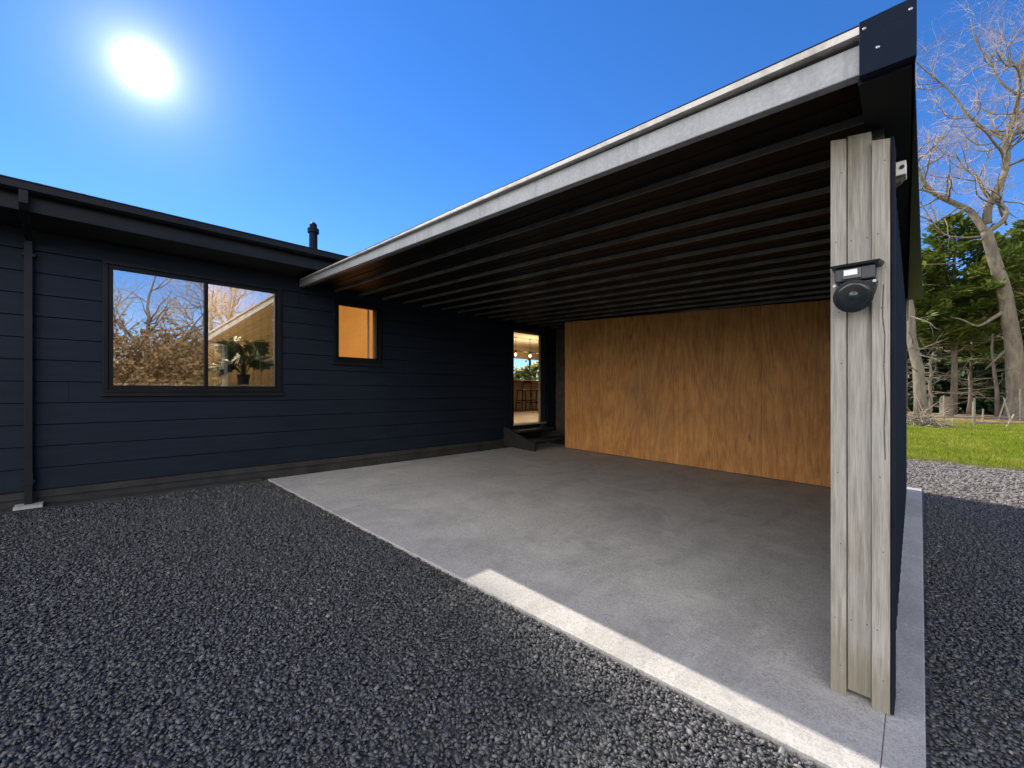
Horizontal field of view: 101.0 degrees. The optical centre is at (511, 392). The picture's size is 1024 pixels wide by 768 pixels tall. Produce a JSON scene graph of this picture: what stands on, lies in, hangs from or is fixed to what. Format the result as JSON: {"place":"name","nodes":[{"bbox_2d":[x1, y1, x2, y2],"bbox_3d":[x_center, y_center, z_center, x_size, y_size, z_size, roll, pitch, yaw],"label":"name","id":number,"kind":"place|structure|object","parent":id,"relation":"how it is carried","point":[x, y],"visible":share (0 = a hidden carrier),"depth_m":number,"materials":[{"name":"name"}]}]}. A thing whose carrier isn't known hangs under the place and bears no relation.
{"place":"outdoors","nodes":[
{"label":"outdoors","id":0,"kind":"place"},
{"bbox_2d":[0,461,1023,767],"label":"gravel drive","id":1,"kind":"structure","parent":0,"point":[636,759],"depth_m":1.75,"materials":[{"name":"grey gravel"}]},
{"bbox_2d":[0,0,1023,380],"label":"sky","id":2,"kind":"structure","parent":0,"point":[368,122],"materials":[{"name":"blue"}]},
{"bbox_2d":[514,380,538,409],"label":"kitchen island","id":3,"kind":"structure","parent":0,"point":[518,384],"depth_m":15.13,"materials":[{"name":"paint"}]},
{"bbox_2d":[514,361,538,379],"bbox_3d":[0.621,-0.817,16.058,1.204,0.766,1.144,0,0,27],"label":"potted plant","id":4,"kind":"object","parent":3,"relation":"on","point":[525,372],"visible":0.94,"depth_m":15.90,"materials":[{"name":"green plant"}]},
{"bbox_2d":[263,408,1016,480],"bbox_3d":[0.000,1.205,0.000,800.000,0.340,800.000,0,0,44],"label":"ground","id":5,"kind":"structure","parent":0,"point":[952,435],"depth_m":26.44,"materials":[{"name":"green plant"}]},
{"bbox_2d":[0,477,262,515],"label":"kerb strip","id":6,"kind":"object","parent":5,"relation":"on","point":[63,504],"visible":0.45,"depth_m":4.08,"materials":[{"name":"grey concrete"}]},
{"bbox_2d":[0,174,556,510],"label":"house","id":7,"kind":"structure","parent":5,"relation":"on","point":[118,320],"depth_m":4.87,"materials":[{"name":"blue paint"}]},
{"bbox_2d":[100,259,283,395],"bbox_3d":[-3.351,-0.615,4.577,0.085,1.303,1.595,0,0,44],"label":"window","id":8,"kind":"structure","parent":7,"relation":"in","point":[109,389],"depth_m":4.47,"materials":[{"name":"black metal"}]},
{"bbox_2d":[208,336,273,384],"bbox_3d":[-3.278,-0.402,5.091,0.609,0.611,0.690,0,0,44],"label":"potted plant","id":9,"kind":"object","parent":7,"relation":"on","point":[231,357],"visible":0.98,"depth_m":5.07,"materials":[{"name":"green plant"}]},
{"bbox_2d":[332,298,382,366],"bbox_3d":[-2.126,-0.808,5.827,0.085,0.871,0.720,0,0,44],"label":"window","id":10,"kind":"structure","parent":7,"relation":"in","point":[337,360],"depth_m":5.80,"materials":[{"name":"black metal"}]},
{"bbox_2d":[515,381,532,410],"bbox_3d":[0.414,0.106,14.435,0.449,1.002,0.470,0,0,-32],"label":"bar stool","id":11,"kind":"object","parent":7,"relation":"on","point":[525,400],"visible":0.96,"depth_m":14.37,"materials":[{"name":"brown wood"}]},
{"bbox_2d":[514,337,538,356],"bbox_3d":[0.727,-1.667,15.883,0.090,0.663,2.700,0,0,44],"label":"pendant light","id":12,"kind":"object","parent":7,"relation":"hanging from","point":[516,351],"visible":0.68,"depth_m":15.45,"materials":[{"name":"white metal"}]},
{"bbox_2d":[529,390,538,409],"bbox_3d":[0.921,0.106,14.895,0.470,1.002,0.449,0,0,35],"label":"bar stool","id":13,"kind":"object","parent":7,"relation":"on","point":[536,402],"visible":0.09,"depth_m":14.85,"materials":[{"name":"brown wood"}]},
{"bbox_2d":[514,359,537,380],"bbox_3d":[-0.169,-0.293,22.015,4.574,3.248,4.301,0,0,-12],"label":"shrub","id":14,"kind":"object","parent":5,"relation":"on","point":[522,378],"visible":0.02,"depth_m":21.81,"materials":[{"name":"green plant"}]},
{"bbox_2d":[268,442,884,767],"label":"slab","id":15,"kind":"structure","parent":5,"relation":"on","point":[709,589],"depth_m":2.98,"materials":[{"name":"concrete"}]},
{"bbox_2d":[504,424,564,451],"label":"wooden steps","id":16,"kind":"structure","parent":15,"relation":"on","point":[513,438],"depth_m":7.72,"materials":[{"name":"black wood"}]},
{"bbox_2d":[299,0,922,714],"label":"carport","id":17,"kind":"object","parent":15,"relation":"on","point":[669,276],"visible":1,"depth_m":3.06,"materials":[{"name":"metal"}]},
{"bbox_2d":[830,258,883,312],"bbox_3d":[1.354,-0.412,1.662,0.162,0.196,0.098,0,0,44],"label":"security light","id":18,"kind":"object","parent":17,"relation":"attached to","point":[856,283],"visible":1,"depth_m":1.64,"materials":[{"name":"black plastic"}]},
{"bbox_2d":[881,487,925,767],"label":"slab edge strip","id":19,"kind":"object","parent":5,"relation":"on","point":[904,742],"visible":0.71,"depth_m":1.97,"materials":[{"name":"concrete"}]},
{"bbox_2d":[907,353,948,411],"bbox_3d":[27.700,-0.437,29.864,6.154,4.710,7.604,0,0,-15],"label":"dark bush","id":20,"kind":"object","parent":5,"relation":"on","point":[911,400],"visible":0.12,"depth_m":27.78,"materials":[{"name":"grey plant"}]},
{"bbox_2d":[907,261,964,425],"bbox_3d":[15.690,-2.113,16.199,2.471,7.023,2.830,0,0,-1],"label":"dead tree","id":21,"kind":"object","parent":5,"relation":"on","point":[918,376],"visible":0.59,"depth_m":16.45,"materials":[{"name":"grey plant"}]},
{"bbox_2d":[907,394,967,427],"bbox_3d":[15.734,0.695,16.390,2.593,1.297,2.848,0,0,44],"label":"brush heap","id":22,"kind":"object","parent":5,"relation":"on","point":[929,422],"visible":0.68,"depth_m":15.91,"materials":[{"name":"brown wood"}]},
{"bbox_2d":[943,396,944,422],"bbox_3d":[18.875,0.730,18.466,0.070,1.200,0.061,0,0,44],"label":"wooden stake","id":23,"kind":"object","parent":5,"relation":"on","point":[943,408],"visible":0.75,"depth_m":18.45,"materials":[{"name":"grey wood"}]},
{"bbox_2d":[939,397,954,416],"bbox_3d":[22.378,0.770,21.754,0.680,1.120,0.680,0,0,44],"label":"tree stump","id":24,"kind":"object","parent":5,"relation":"on","point":[950,402],"visible":0.65,"depth_m":21.55,"materials":[{"name":"wood"}]},
{"bbox_2d":[909,360,987,412],"bbox_3d":[30.124,-0.437,29.169,7.604,4.710,6.154,0,0,0],"label":"dark bush","id":25,"kind":"object","parent":5,"relation":"on","point":[941,385],"visible":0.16,"depth_m":27.22,"materials":[{"name":"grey plant"}]},
{"bbox_2d":[907,343,990,414],"bbox_3d":[20.818,-0.451,20.833,3.165,3.720,3.516,0,0,-3],"label":"dead tree","id":26,"kind":"object","parent":5,"relation":"on","point":[929,388],"visible":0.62,"depth_m":20.90,"materials":[{"name":"grey wood"}]},
{"bbox_2d":[907,250,997,413],"bbox_3d":[21.380,-3.128,23.116,6.126,9.120,6.414,0,0,-1],"label":"conifer","id":27,"kind":"object","parent":5,"relation":"on","point":[938,303],"visible":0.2,"depth_m":21.53,"materials":[{"name":"green plant"}]},
{"bbox_2d":[907,277,997,371],"bbox_3d":[30.987,-3.705,31.150,9.589,10.274,9.378,0,0,44],"label":"conifer","id":28,"kind":"object","parent":5,"relation":"on","point":[937,364],"visible":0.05,"depth_m":28.20,"materials":[{"name":"green plant"}]},
{"bbox_2d":[907,209,1023,414],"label":"conifer","id":29,"kind":"object","parent":5,"relation":"on","point":[978,267],"visible":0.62,"depth_m":21.76,"materials":[{"name":"green plant"}]},
{"bbox_2d":[907,417,1023,470],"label":"lawn grass","id":30,"kind":"structure","parent":5,"relation":"on","point":[1000,440],"depth_m":10.80,"materials":[{"name":"green plant"}]},
{"bbox_2d":[907,456,1023,473],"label":"dry grass fringe","id":31,"kind":"object","parent":5,"relation":"on","point":[955,462],"visible":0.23,"depth_m":7.62,"materials":[{"name":"plant"}]},
{"bbox_2d":[908,411,1023,422],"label":"leaf litter","id":32,"kind":"object","parent":5,"relation":"on","point":[985,419],"visible":0.03,"depth_m":20.11,"materials":[{"name":"brown plant"}]},
{"bbox_2d":[997,399,1005,419],"bbox_3d":[22.449,0.806,19.366,0.328,1.065,0.064,0,0,24],"label":"wooden stake","id":33,"kind":"object","parent":32,"relation":"on","point":[1000,413],"visible":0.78,"depth_m":19.35,"materials":[{"name":"grey wood"}]},
{"bbox_2d":[1003,398,1011,420],"bbox_3d":[22.610,0.781,19.285,0.279,1.112,0.066,0,0,44],"label":"wooden stake","id":34,"kind":"object","parent":32,"relation":"on","point":[1008,414],"visible":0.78,"depth_m":19.28,"materials":[{"name":"grey wood"}]},
{"bbox_2d":[1018,389,1020,419],"bbox_3d":[23.566,0.580,19.609,0.070,1.500,0.061,0,0,44],"label":"wooden stake","id":35,"kind":"object","parent":32,"relation":"on","point":[1019,404],"visible":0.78,"depth_m":19.59,"materials":[{"name":"grey wood"}]},
{"bbox_2d":[937,342,999,414],"bbox_3d":[27.659,-0.918,25.348,3.442,4.618,3.030,0,0,-22],"label":"dead tree","id":36,"kind":"object","parent":5,"relation":"on","point":[969,404],"visible":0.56,"depth_m":25.42,"materials":[{"name":"grey wood"}]},
{"bbox_2d":[915,0,1023,419],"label":"bare tree","id":37,"kind":"object","parent":5,"relation":"on","point":[1013,351],"visible":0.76,"depth_m":19.84,"materials":[{"name":"brown plant"}]},
{"bbox_2d":[920,271,1023,373],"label":"conifer","id":38,"kind":"object","parent":5,"relation":"on","point":[944,352],"visible":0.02,"depth_m":27.77,"materials":[{"name":"green plant"}]},
{"bbox_2d":[941,349,1005,413],"bbox_3d":[30.904,-0.437,26.568,6.154,4.710,7.604,0,0,16],"label":"dark bush","id":39,"kind":"object","parent":5,"relation":"on","point":[990,405],"visible":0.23,"depth_m":25.96,"materials":[{"name":"brown plant"}]},
{"bbox_2d":[931,398,1023,426],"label":"rail fence","id":40,"kind":"object","parent":5,"relation":"on","point":[974,417],"visible":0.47,"depth_m":16.45,"materials":[{"name":"grey wood"}]},
{"bbox_2d":[932,219,1023,364],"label":"conifer","id":41,"kind":"object","parent":5,"relation":"on","point":[1019,236],"visible":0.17,"depth_m":22.73,"materials":[{"name":"green plant"}]},
{"bbox_2d":[952,326,1023,416],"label":"dead tree","id":42,"kind":"object","parent":5,"relation":"on","point":[997,410],"visible":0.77,"depth_m":20.75,"materials":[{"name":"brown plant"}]},
{"bbox_2d":[907,458,1023,507],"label":"gravel","id":43,"kind":"structure","parent":0,"point":[958,477],"depth_m":6.05,"materials":[{"name":"grey gravel"}]}
]}

